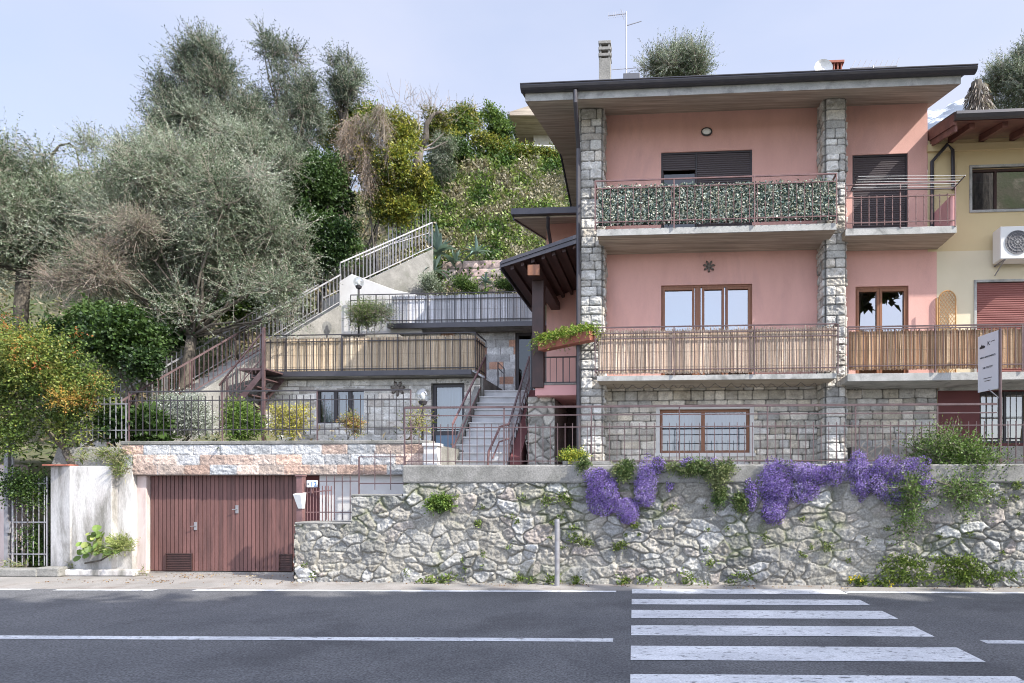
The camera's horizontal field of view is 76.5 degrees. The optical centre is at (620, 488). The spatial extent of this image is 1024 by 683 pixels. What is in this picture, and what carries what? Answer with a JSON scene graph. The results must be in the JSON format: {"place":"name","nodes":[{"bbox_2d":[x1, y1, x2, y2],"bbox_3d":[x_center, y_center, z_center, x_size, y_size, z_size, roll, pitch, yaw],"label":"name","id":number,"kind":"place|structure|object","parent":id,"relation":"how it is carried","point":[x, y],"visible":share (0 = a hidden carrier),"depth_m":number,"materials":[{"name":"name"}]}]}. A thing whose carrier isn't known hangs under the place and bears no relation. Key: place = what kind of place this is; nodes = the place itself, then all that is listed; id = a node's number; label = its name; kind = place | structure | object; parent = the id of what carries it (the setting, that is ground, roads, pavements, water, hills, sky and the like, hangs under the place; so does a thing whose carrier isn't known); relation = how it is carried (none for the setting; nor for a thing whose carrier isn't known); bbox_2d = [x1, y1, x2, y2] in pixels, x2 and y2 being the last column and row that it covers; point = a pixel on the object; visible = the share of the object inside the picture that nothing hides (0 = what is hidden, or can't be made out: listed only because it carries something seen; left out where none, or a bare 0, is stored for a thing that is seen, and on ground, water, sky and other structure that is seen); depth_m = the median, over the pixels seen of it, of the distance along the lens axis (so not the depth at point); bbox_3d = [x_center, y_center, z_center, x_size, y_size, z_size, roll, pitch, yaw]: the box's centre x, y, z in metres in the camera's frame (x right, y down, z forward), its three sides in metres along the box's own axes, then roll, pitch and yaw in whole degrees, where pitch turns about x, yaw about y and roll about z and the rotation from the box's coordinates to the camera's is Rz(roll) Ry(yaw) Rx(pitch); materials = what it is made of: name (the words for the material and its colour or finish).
{"place":"outdoors","nodes":[
{"label":"outdoors","id":0,"kind":"place"},
{"bbox_2d":[0,165,569,567],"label":"hillside","id":1,"kind":"structure","parent":0,"point":[44,451],"depth_m":21.21,"materials":[{"name":"plant"}]},
{"bbox_2d":[0,111,140,425],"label":"olive tree","id":2,"kind":"object","parent":1,"relation":"on","point":[27,199],"visible":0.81,"depth_m":15.81,"materials":[{"name":"green plant"}]},
{"bbox_2d":[11,189,177,402],"bbox_3d":[-12.593,-4.649,15.387,3.405,5.132,2.150,0,0,17],"label":"bare twiggy shrub","id":3,"kind":"object","parent":1,"relation":"on","point":[139,226],"visible":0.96,"depth_m":15.25,"materials":[{"name":"brown plant"}]},
{"bbox_2d":[33,290,218,405],"bbox_3d":[-11.595,-2.870,15.505,3.502,4.518,3.299,0,0,19],"label":"bush","id":4,"kind":"object","parent":1,"relation":"on","point":[131,338],"visible":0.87,"depth_m":14.36,"materials":[{"name":"green plant"}]},
{"bbox_2d":[25,106,340,394],"bbox_3d":[-10.954,-5.862,16.653,6.942,8.114,4.010,0,0,0],"label":"olive tree","id":5,"kind":"object","parent":1,"relation":"on","point":[219,199],"visible":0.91,"depth_m":16.09,"materials":[{"name":"green plant"}]},
{"bbox_2d":[53,102,322,344],"bbox_3d":[-13.577,-8.265,20.157,9.096,7.834,3.583,0,0,8],"label":"olive tree","id":6,"kind":"object","parent":1,"relation":"on","point":[242,142],"visible":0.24,"depth_m":19.50,"materials":[{"name":"green plant"}]},
{"bbox_2d":[121,15,283,288],"bbox_3d":[-14.297,-11.197,21.494,5.304,9.079,3.351,0,0,0],"label":"olive tree","id":7,"kind":"object","parent":1,"relation":"on","point":[210,74],"visible":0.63,"depth_m":21.11,"materials":[{"name":"green plant"}]},
{"bbox_2d":[219,327,283,440],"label":"metal stairs","id":8,"kind":"structure","parent":1,"relation":"on","point":[262,371],"depth_m":15.91,"materials":[{"name":"metal"}]},
{"bbox_2d":[204,276,305,358],"bbox_3d":[-10.974,-5.250,19.083,2.957,2.951,1.648,0,0,-38],"label":"tree","id":9,"kind":"object","parent":1,"relation":"on","point":[239,314],"visible":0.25,"depth_m":18.76,"materials":[{"name":"green plant"}]},
{"bbox_2d":[89,249,432,446],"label":"hillside stairs","id":10,"kind":"structure","parent":1,"relation":"on","point":[403,277],"depth_m":18.29,"materials":[{"name":"concrete"}]},
{"bbox_2d":[80,230,412,446],"bbox_3d":[-9.904,-4.825,18.320,0.448,7.989,8.958,0,0,36],"label":"stair railing","id":11,"kind":"object","parent":10,"relation":"on","point":[205,343],"visible":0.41,"depth_m":17.80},
{"bbox_2d":[107,222,432,445],"bbox_3d":[-8.889,-4.798,17.582,0.443,7.936,8.653,0,0,36],"label":"stair railing","id":12,"kind":"object","parent":10,"relation":"on","point":[192,359],"visible":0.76,"depth_m":16.97,"materials":[{"name":"grey metal"}]},
{"bbox_2d":[0,142,533,477],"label":"hillside undergrowth","id":13,"kind":"object","parent":1,"relation":"on","point":[41,439],"visible":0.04,"depth_m":20.96,"materials":[{"name":"green plant"}]},
{"bbox_2d":[231,9,341,276],"bbox_3d":[-11.709,-12.066,22.516,3.903,9.378,2.876,0,0,0],"label":"olive tree","id":14,"kind":"object","parent":1,"relation":"on","point":[298,96],"visible":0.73,"depth_m":22.21,"materials":[{"name":"green plant"}]},
{"bbox_2d":[285,143,367,312],"bbox_3d":[-9.429,-7.874,20.182,2.346,6.613,3.075,0,0,-33],"label":"ivy thicket","id":15,"kind":"object","parent":1,"relation":"on","point":[323,195],"visible":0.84,"depth_m":19.89,"materials":[{"name":"green plant"}]},
{"bbox_2d":[315,38,377,220],"bbox_3d":[-10.384,-12.784,23.970,2.218,7.850,2.026,0,0,0],"label":"olive tree","id":16,"kind":"object","parent":1,"relation":"on","point":[344,86],"visible":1,"depth_m":23.78,"materials":[{"name":"green plant"}]},
{"bbox_2d":[314,97,380,220],"bbox_3d":[-10.726,-12.579,24.976,2.864,5.790,1.689,0,0,0],"label":"background shrub","id":17,"kind":"object","parent":1,"relation":"on","point":[334,136],"visible":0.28,"depth_m":24.75,"materials":[{"name":"green plant"}]},
{"bbox_2d":[328,101,401,274],"bbox_3d":[-8.315,-8.154,20.756,2.590,8.778,1.409,0,0,0],"label":"dry vine","id":18,"kind":"object","parent":1,"relation":"on","point":[348,138],"visible":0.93,"depth_m":20.59,"materials":[{"name":"brown plant"}]},
{"bbox_2d":[251,369,501,447],"bbox_3d":[-7.463,-1.721,18.553,7.989,2.642,4.160,0,0,4],"label":"stone annex","id":19,"kind":"object","parent":1,"relation":"on","point":[450,387],"visible":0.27,"depth_m":16.73,"materials":[{"name":"stone"}]},
{"bbox_2d":[318,391,363,422],"bbox_3d":[-7.391,-2.173,17.003,1.302,0.901,0.218,0,0,4],"label":"window","id":20,"kind":"structure","parent":19,"relation":"in","point":[331,406],"depth_m":17.06,"materials":[{"name":"glass"}]},
{"bbox_2d":[337,295,399,336],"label":"rosemary bush","id":21,"kind":"object","parent":19,"relation":"on","point":[365,314],"visible":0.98,"depth_m":17.37,"materials":[{"name":"green plant"}]},
{"bbox_2d":[266,332,486,378],"bbox_3d":[-6.516,-3.506,16.830,5.723,1.027,1.022,0,0,0],"label":"terrace railing","id":22,"kind":"object","parent":19,"relation":"on","point":[371,340],"visible":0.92,"depth_m":16.52,"materials":[{"name":"black metal"}]},
{"bbox_2d":[266,334,474,371],"bbox_3d":[-6.526,-3.505,16.547,5.606,0.951,0.022,0,0,4],"label":"reed screen","id":23,"kind":"object","parent":22,"relation":"attached to","point":[324,355],"visible":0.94,"depth_m":16.54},
{"bbox_2d":[433,384,464,447],"bbox_3d":[-4.494,-1.701,16.805,0.870,2.103,0.241,0,0,4],"label":"glazed door","id":24,"kind":"structure","parent":19,"relation":"in","point":[443,394],"depth_m":16.87,"materials":[{"name":"glass"}]},
{"bbox_2d":[344,111,445,274],"bbox_3d":[-7.444,-8.620,21.148,3.169,7.760,1.731,0,0,-11],"label":"tree","id":25,"kind":"object","parent":1,"relation":"on","point":[392,203],"visible":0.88,"depth_m":20.93,"materials":[{"name":"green plant"}]},
{"bbox_2d":[381,101,453,227],"bbox_3d":[-7.838,-12.555,24.659,1.762,5.626,3.399,0,0,43],"label":"background shrub","id":26,"kind":"object","parent":1,"relation":"on","point":[435,123],"visible":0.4,"depth_m":24.20,"materials":[{"name":"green plant"}]},
{"bbox_2d":[358,79,483,175],"bbox_3d":[-6.936,-12.522,22.340,4.432,3.449,2.782,0,0,0],"label":"pollarded tree","id":27,"kind":"object","parent":1,"relation":"on","point":[427,122],"visible":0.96,"depth_m":22.42,"materials":[{"name":"brown plant"}]},
{"bbox_2d":[423,128,462,205],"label":"background shrub","id":28,"kind":"object","parent":1,"relation":"on","point":[440,161],"visible":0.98,"depth_m":24.34,"materials":[{"name":"green plant"}]},
{"bbox_2d":[387,321,546,393],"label":"block building","id":29,"kind":"structure","parent":1,"relation":"on","point":[508,342],"depth_m":18.86,"materials":[{"name":"concrete"}]},
{"bbox_2d":[339,274,422,333],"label":"white garden wall","id":30,"kind":"structure","parent":29,"relation":"on","point":[347,288],"depth_m":18.66,"materials":[{"name":"paint"}]},
{"bbox_2d":[350,291,531,324],"bbox_3d":[-5.080,-5.189,18.375,5.605,0.920,0.024,0,0,4],"label":"terrace railing","id":31,"kind":"object","parent":29,"relation":"on","point":[441,298],"visible":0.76,"depth_m":18.38,"materials":[{"name":"black metal"}]},
{"bbox_2d":[392,293,531,322],"bbox_3d":[-4.471,-5.192,18.376,4.394,0.867,0.022,0,0,4],"label":"reed screen","id":32,"kind":"object","parent":31,"relation":"attached to","point":[510,307],"visible":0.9,"depth_m":18.38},
{"bbox_2d":[516,333,532,393],"bbox_3d":[-2.852,-3.459,18.931,0.522,2.318,0.064,0,0,4],"label":"door","id":33,"kind":"structure","parent":29,"relation":"in","point":[523,340],"depth_m":18.93,"materials":[{"name":"glass"}]},
{"bbox_2d":[374,146,569,295],"bbox_3d":[-4.397,-7.092,24.826,8.740,14.555,6.558,0,0,0],"label":"bank ivy","id":34,"kind":"object","parent":1,"relation":"on","point":[552,162],"visible":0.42,"depth_m":24.27,"materials":[{"name":"green plant"}]},
{"bbox_2d":[420,97,523,158],"bbox_3d":[-6.299,-15.105,26.772,4.459,3.599,2.658,0,0,-22],"label":"background shrub","id":35,"kind":"object","parent":1,"relation":"on","point":[463,126],"visible":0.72,"depth_m":26.47,"materials":[{"name":"green plant"}]},
{"bbox_2d":[436,102,516,163],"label":"background shrub","id":36,"kind":"object","parent":1,"relation":"on","point":[500,123],"visible":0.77,"depth_m":27.56,"materials":[{"name":"green plant"}]},
{"bbox_2d":[442,260,514,294],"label":"terrace wall","id":37,"kind":"structure","parent":1,"relation":"on","point":[489,266],"depth_m":22.25,"materials":[{"name":"stone"}]},
{"bbox_2d":[494,138,558,162],"bbox_3d":[-3.744,-13.751,26.255,3.172,1.095,1.207,0,0,0],"label":"hedge top","id":38,"kind":"object","parent":1,"relation":"on","point":[531,148],"visible":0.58,"depth_m":26.02,"materials":[{"name":"green plant"}]},
{"bbox_2d":[506,106,555,148],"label":"hill house","id":39,"kind":"structure","parent":1,"relation":"on","point":[528,126],"depth_m":30.89,"materials":[{"name":"white paint"}]},
{"bbox_2d":[511,206,575,460],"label":"pink wing","id":40,"kind":"structure","parent":1,"relation":"on","point":[549,225],"depth_m":16.12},
{"bbox_2d":[500,235,575,388],"bbox_3d":[-1.595,-3.752,14.913,1.689,3.103,3.250,0,0,4],"label":"porch","id":41,"kind":"object","parent":40,"relation":"attached to","point":[539,278],"visible":0.81,"depth_m":13.85,"materials":[{"name":"brown wood"}]},
{"bbox_2d":[628,22,725,77],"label":"olive tree","id":42,"kind":"object","parent":1,"relation":"on","point":[677,58],"visible":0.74,"depth_m":23.37,"materials":[{"name":"green plant"}]},
{"bbox_2d":[520,40,1023,464],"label":"pink house","id":43,"kind":"structure","parent":1,"relation":"on","point":[848,126],"depth_m":13.45,"materials":[{"name":"paint"}]},
{"bbox_2d":[526,320,603,351],"bbox_3d":[-1.156,-3.105,13.206,1.990,0.631,0.812,0,0,41],"label":"planter box","id":44,"kind":"object","parent":43,"relation":"attached to","point":[565,337],"visible":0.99,"depth_m":13.06,"materials":[{"name":"ceramic"}]},
{"bbox_2d":[660,409,748,452],"bbox_3d":[1.807,-1.236,13.864,1.918,0.940,0.227,0,0,4],"label":"window","id":45,"kind":"structure","parent":43,"relation":"in","point":[707,433],"depth_m":13.91,"materials":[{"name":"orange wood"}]},
{"bbox_2d":[661,284,751,374],"bbox_3d":[1.840,-3.325,13.742,1.942,2.111,0.174,0,0,1],"label":"window","id":46,"kind":"structure","parent":43,"relation":"in","point":[696,304],"depth_m":13.74,"materials":[{"name":"orange wood"}]},
{"bbox_2d":[594,173,836,229],"bbox_3d":[1.865,-5.675,12.876,4.766,0.990,0.558,0,0,4],"label":"balcony railing","id":47,"kind":"object","parent":43,"relation":"attached to","point":[718,218],"visible":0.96,"depth_m":12.60,"materials":[{"name":"metal"}]},
{"bbox_2d":[596,177,837,226],"bbox_3d":[1.864,-5.668,12.648,4.801,0.888,0.200,0,0,4],"label":"leafy screen","id":48,"kind":"object","parent":47,"relation":"attached to","point":[776,200],"visible":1,"depth_m":12.63,"materials":[{"name":"green plant"}]},
{"bbox_2d":[594,323,838,375],"bbox_3d":[1.878,-2.743,12.876,4.792,0.986,0.557,0,0,4],"label":"balcony railing","id":49,"kind":"object","parent":43,"relation":"attached to","point":[733,368],"visible":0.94,"depth_m":12.60,"materials":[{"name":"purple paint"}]},
{"bbox_2d":[598,325,836,374],"bbox_3d":[1.883,-2.753,12.644,4.692,0.950,0.022,0,0,4],"label":"reed screen","id":50,"kind":"object","parent":49,"relation":"attached to","point":[691,352],"visible":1,"depth_m":12.64,"materials":[{"name":"wicker"}]},
{"bbox_2d":[855,286,907,373],"bbox_3d":[5.505,-3.271,13.499,1.094,2.002,0.119,0,0,1],"label":"window","id":51,"kind":"structure","parent":43,"relation":"in","point":[874,306],"depth_m":13.49,"materials":[{"name":"orange wood"}]},
{"bbox_2d":[845,181,955,229],"bbox_3d":[5.502,-5.584,12.565,2.128,0.888,0.024,0,0,4],"label":"balcony railing","id":52,"kind":"object","parent":43,"relation":"attached to","point":[908,221],"visible":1,"depth_m":12.55,"materials":[{"name":"metal"}]},
{"bbox_2d":[847,323,1023,373],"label":"balcony railing","id":53,"kind":"object","parent":43,"relation":"attached to","point":[991,326],"visible":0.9,"depth_m":12.34,"materials":[{"name":"brown metal"}]},
{"bbox_2d":[849,327,1023,370],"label":"reed screen","id":54,"kind":"object","parent":53,"relation":"attached to","point":[923,347],"visible":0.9,"depth_m":12.38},
{"bbox_2d":[980,391,1023,442],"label":"window","id":55,"kind":"structure","parent":43,"relation":"in","point":[985,393],"depth_m":13.26,"materials":[{"name":"glass"}]},
{"bbox_2d":[962,79,994,109],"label":"dead palm trunk","id":56,"kind":"object","parent":1,"relation":"on","point":[977,96],"visible":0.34,"depth_m":21.77,"materials":[{"name":"grey plant"}]},
{"bbox_2d":[973,28,1023,108],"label":"olive tree","id":57,"kind":"object","parent":1,"relation":"on","point":[1006,78],"visible":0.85,"depth_m":23.87,"materials":[{"name":"green plant"}]},
{"bbox_2d":[0,589,1023,682],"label":"road","id":58,"kind":"structure","parent":0,"point":[967,622],"depth_m":7.37,"materials":[{"name":"asphalt"}]},
{"bbox_2d":[0,635,612,641],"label":"line","id":59,"kind":"object","parent":58,"relation":"on","point":[307,638],"visible":1,"depth_m":7.20,"materials":[{"name":"paint"}]},
{"bbox_2d":[192,589,615,591],"bbox_3d":[-3.601,1.691,10.574,7.048,0.001,0.150,0,0,1],"label":"edge line","id":60,"kind":"object","parent":58,"relation":"on","point":[408,590],"visible":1,"depth_m":10.60,"materials":[{"name":"paint"}]},
{"bbox_2d":[632,589,846,593],"bbox_3d":[1.915,1.690,10.494,3.470,0.001,0.460,0,0,1],"label":"crossing stripe","id":61,"kind":"object","parent":58,"relation":"on","point":[738,591],"visible":1,"depth_m":10.49,"materials":[{"name":"paint"}]},
{"bbox_2d":[632,599,868,604],"bbox_3d":[1.896,1.690,9.519,3.470,0.001,0.450,0,0,1],"label":"crossing stripe","id":62,"kind":"object","parent":58,"relation":"on","point":[745,602],"visible":1,"depth_m":9.47,"materials":[{"name":"paint"}]},
{"bbox_2d":[631,610,897,618],"bbox_3d":[1.877,1.690,8.589,3.470,0.001,0.550,0,0,1],"label":"crossing stripe","id":63,"kind":"object","parent":58,"relation":"on","point":[798,614],"visible":1,"depth_m":8.57,"materials":[{"name":"paint"}]},
{"bbox_2d":[631,625,933,636],"bbox_3d":[1.857,1.690,7.594,3.470,0.001,0.540,0,0,1],"label":"crossing stripe","id":64,"kind":"object","parent":58,"relation":"on","point":[701,630],"visible":1,"depth_m":7.60,"materials":[{"name":"paint"}]},
{"bbox_2d":[631,646,984,661],"bbox_3d":[1.836,1.690,6.550,3.470,0.001,0.570,0,0,1],"label":"crossing stripe","id":65,"kind":"object","parent":58,"relation":"on","point":[806,653],"visible":1,"depth_m":6.54,"materials":[{"name":"paint"}]},
{"bbox_2d":[630,674,1023,682],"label":"crossing stripe","id":66,"kind":"object","parent":58,"relation":"on","point":[680,678],"visible":1,"depth_m":5.65,"materials":[{"name":"paint"}]},
{"bbox_2d":[0,573,1023,591],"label":"shoulder","id":67,"kind":"object","parent":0,"point":[218,581],"visible":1,"depth_m":11.21},
{"bbox_2d":[0,465,27,566],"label":"garden wall","id":68,"kind":"structure","parent":67,"relation":"on","point":[19,518],"depth_m":13.01,"materials":[{"name":"paint"}]},
{"bbox_2d":[0,460,50,566],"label":"berry bush trailer","id":69,"kind":"object","parent":67,"relation":"on","point":[23,486],"visible":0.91,"depth_m":12.73,"materials":[{"name":"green plant"}]},
{"bbox_2d":[4,411,47,566],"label":"iron gate","id":70,"kind":"structure","parent":67,"relation":"on","point":[9,522],"depth_m":12.79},
{"bbox_2d":[0,566,70,576],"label":"kerb","id":71,"kind":"structure","parent":67,"relation":"on","point":[52,571],"depth_m":12.28,"materials":[{"name":"concrete"}]},
{"bbox_2d":[42,464,139,575],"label":"plaster wall","id":72,"kind":"structure","parent":67,"relation":"on","point":[85,500],"depth_m":12.58,"materials":[{"name":"paint"}]},
{"bbox_2d":[0,302,133,466],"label":"berry bush","id":73,"kind":"object","parent":72,"relation":"on","point":[34,371],"visible":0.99,"depth_m":12.45,"materials":[{"name":"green plant"}]},
{"bbox_2d":[0,442,152,575],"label":"garage weeds","id":74,"kind":"object","parent":72,"relation":"on","point":[117,462],"visible":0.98,"depth_m":12.58,"materials":[{"name":"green plant"}]},
{"bbox_2d":[52,447,121,465],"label":"concrete bank","id":75,"kind":"structure","parent":72,"relation":"on","point":[59,458],"depth_m":12.82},
{"bbox_2d":[85,397,134,446],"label":"dark leafy plant","id":76,"kind":"object","parent":75,"relation":"on","point":[113,439],"visible":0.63,"depth_m":12.98,"materials":[{"name":"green plant"}]},
{"bbox_2d":[73,525,140,563],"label":"wall plant","id":77,"kind":"object","parent":72,"relation":"attached to","point":[117,545],"depth_m":12.31,"materials":[{"name":"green plant"}]},
{"bbox_2d":[293,464,1023,586],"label":"stone retaining wall","id":78,"kind":"structure","parent":67,"relation":"on","point":[382,538],"depth_m":11.37,"materials":[{"name":"stone"}]},
{"bbox_2d":[295,475,331,521],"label":"gate","id":79,"kind":"structure","parent":78,"relation":"attached to","point":[300,488],"depth_m":12.06,"materials":[{"name":"metal"}]},
{"bbox_2d":[582,467,621,516],"bbox_3d":[-0.328,0.058,11.325,0.725,0.895,0.286,0,0,0],"label":"aubrieta","id":80,"kind":"object","parent":78,"relation":"attached to","point":[602,489],"visible":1,"depth_m":11.27,"materials":[{"name":"purple plant"}]},
{"bbox_2d":[633,453,666,507],"bbox_3d":[0.534,-0.152,11.304,0.640,0.973,0.267,0,0,0],"label":"aubrieta","id":81,"kind":"object","parent":78,"relation":"attached to","point":[643,491],"visible":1,"depth_m":11.23,"materials":[{"name":"purple plant"}]},
{"bbox_2d":[572,450,749,515],"bbox_3d":[0.722,-0.085,11.288,3.230,1.191,0.525,0,0,3],"label":"trailing greenery","id":82,"kind":"object","parent":78,"relation":"on","point":[720,472],"visible":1,"depth_m":11.21,"materials":[{"name":"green plant"}]},
{"bbox_2d":[301,478,1023,579],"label":"wall weeds","id":83,"kind":"object","parent":78,"relation":"attached to","point":[621,543],"depth_m":11.31,"materials":[{"name":"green plant"}]},
{"bbox_2d":[404,403,1023,464],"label":"iron fence","id":84,"kind":"object","parent":78,"relation":"on","point":[699,426],"visible":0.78,"depth_m":11.59,"materials":[{"name":"brown metal"}]},
{"bbox_2d":[744,456,796,525],"bbox_3d":[2.622,0.034,11.192,0.936,1.233,0.292,0,0,0],"label":"aubrieta","id":85,"kind":"object","parent":78,"relation":"attached to","point":[774,497],"visible":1,"depth_m":11.15,"materials":[{"name":"purple plant"}]},
{"bbox_2d":[789,461,853,503],"bbox_3d":[3.492,-0.111,11.165,1.177,0.767,0.251,0,0,0],"label":"aubrieta","id":86,"kind":"object","parent":78,"relation":"attached to","point":[808,482],"visible":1,"depth_m":11.10,"materials":[{"name":"purple plant"}]},
{"bbox_2d":[846,449,871,502],"bbox_3d":[4.149,-0.228,11.115,0.450,0.950,0.300,0,0,0],"label":"aubrieta","id":87,"kind":"object","parent":78,"relation":"attached to","point":[861,485],"visible":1,"depth_m":11.06,"materials":[{"name":"purple plant"}]},
{"bbox_2d":[866,454,936,505],"bbox_3d":[4.859,-0.149,11.088,1.265,0.924,0.285,0,0,3],"label":"aubrieta","id":88,"kind":"object","parent":78,"relation":"attached to","point":[877,485],"visible":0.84,"depth_m":11.04,"materials":[{"name":"purple plant"}]},
{"bbox_2d":[978,328,1001,463],"bbox_3d":[6.839,-1.553,11.842,0.053,2.706,0.584,0,0,-11],"label":"sign board","id":89,"kind":"object","parent":78,"relation":"on","point":[989,361],"visible":1,"depth_m":11.77,"materials":[{"name":"white metal"}]},
{"bbox_2d":[415,551,1023,587],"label":"verge weeds","id":90,"kind":"object","parent":67,"relation":"on","point":[966,577],"visible":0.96,"depth_m":11.00,"materials":[{"name":"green plant"}]},
{"bbox_2d":[0,0,1023,174],"label":"sky","id":91,"kind":"structure","parent":0,"point":[62,61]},
{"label":"courtyard","id":92,"kind":"structure","parent":0,"visible":0},
{"bbox_2d":[454,386,536,464],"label":"entry stairs","id":93,"kind":"structure","parent":92,"relation":"on","point":[498,398],"depth_m":15.05,"materials":[{"name":"stone"}]},
{"bbox_2d":[525,397,566,464],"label":"stone pillar","id":94,"kind":"structure","parent":92,"relation":"on","point":[542,444],"depth_m":14.22,"materials":[{"name":"stone"}]},
{"bbox_2d":[877,412,1023,562],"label":"thorny bush","id":95,"kind":"object","parent":92,"relation":"on","point":[959,453],"visible":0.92,"depth_m":11.03,"materials":[{"name":"green plant"}]},
{"bbox_2d":[927,108,1023,440],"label":"yellow house","id":96,"kind":"structure","parent":92,"relation":"on","point":[982,151],"depth_m":13.31,"materials":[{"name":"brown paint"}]},
{"bbox_2d":[972,168,1023,209],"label":"window","id":97,"kind":"structure","parent":96,"relation":"in","point":[991,188],"depth_m":13.38,"materials":[{"name":"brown wood"}]},
{"bbox_2d":[993,226,1023,275],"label":"air conditioner","id":98,"kind":"object","parent":96,"relation":"attached to","point":[1008,244],"visible":1,"depth_m":12.87,"materials":[{"name":"white plastic"}]},
{"label":"ground","id":99,"kind":"structure","parent":0,"visible":0},
{"bbox_2d":[121,440,463,573],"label":"garage","id":100,"kind":"structure","parent":99,"relation":"on","point":[227,507],"depth_m":12.76,"materials":[{"name":"paint"}]},
{"bbox_2d":[118,398,176,440],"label":"dark leafy plant","id":101,"kind":"object","parent":100,"relation":"on","point":[152,436],"visible":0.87,"depth_m":13.26,"materials":[{"name":"green plant"}]},
{"bbox_2d":[147,386,224,440],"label":"silver bush","id":102,"kind":"object","parent":100,"relation":"on","point":[188,414],"visible":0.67,"depth_m":13.84,"materials":[{"name":"green plant"}]},
{"bbox_2d":[151,475,295,571],"bbox_3d":[-7.994,0.694,12.797,3.029,1.923,0.112,0,0,3],"label":"garage door","id":103,"kind":"structure","parent":100,"relation":"in","point":[199,522],"depth_m":12.80,"materials":[{"name":"brown metal"}]},
{"bbox_2d":[214,392,273,440],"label":"green bush","id":104,"kind":"object","parent":100,"relation":"on","point":[243,436],"visible":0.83,"depth_m":14.49,"materials":[{"name":"green plant"}]},
{"bbox_2d":[128,389,410,440],"bbox_3d":[-7.033,-1.416,12.717,5.800,1.102,0.027,0,0,3],"label":"iron fence","id":105,"kind":"object","parent":100,"relation":"on","point":[261,399],"visible":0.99,"depth_m":12.72,"materials":[{"name":"metal"}]},
{"bbox_2d":[263,400,315,440],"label":"forsythia bush","id":106,"kind":"object","parent":100,"relation":"on","point":[292,435],"visible":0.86,"depth_m":13.87,"materials":[{"name":"yellow plant"}]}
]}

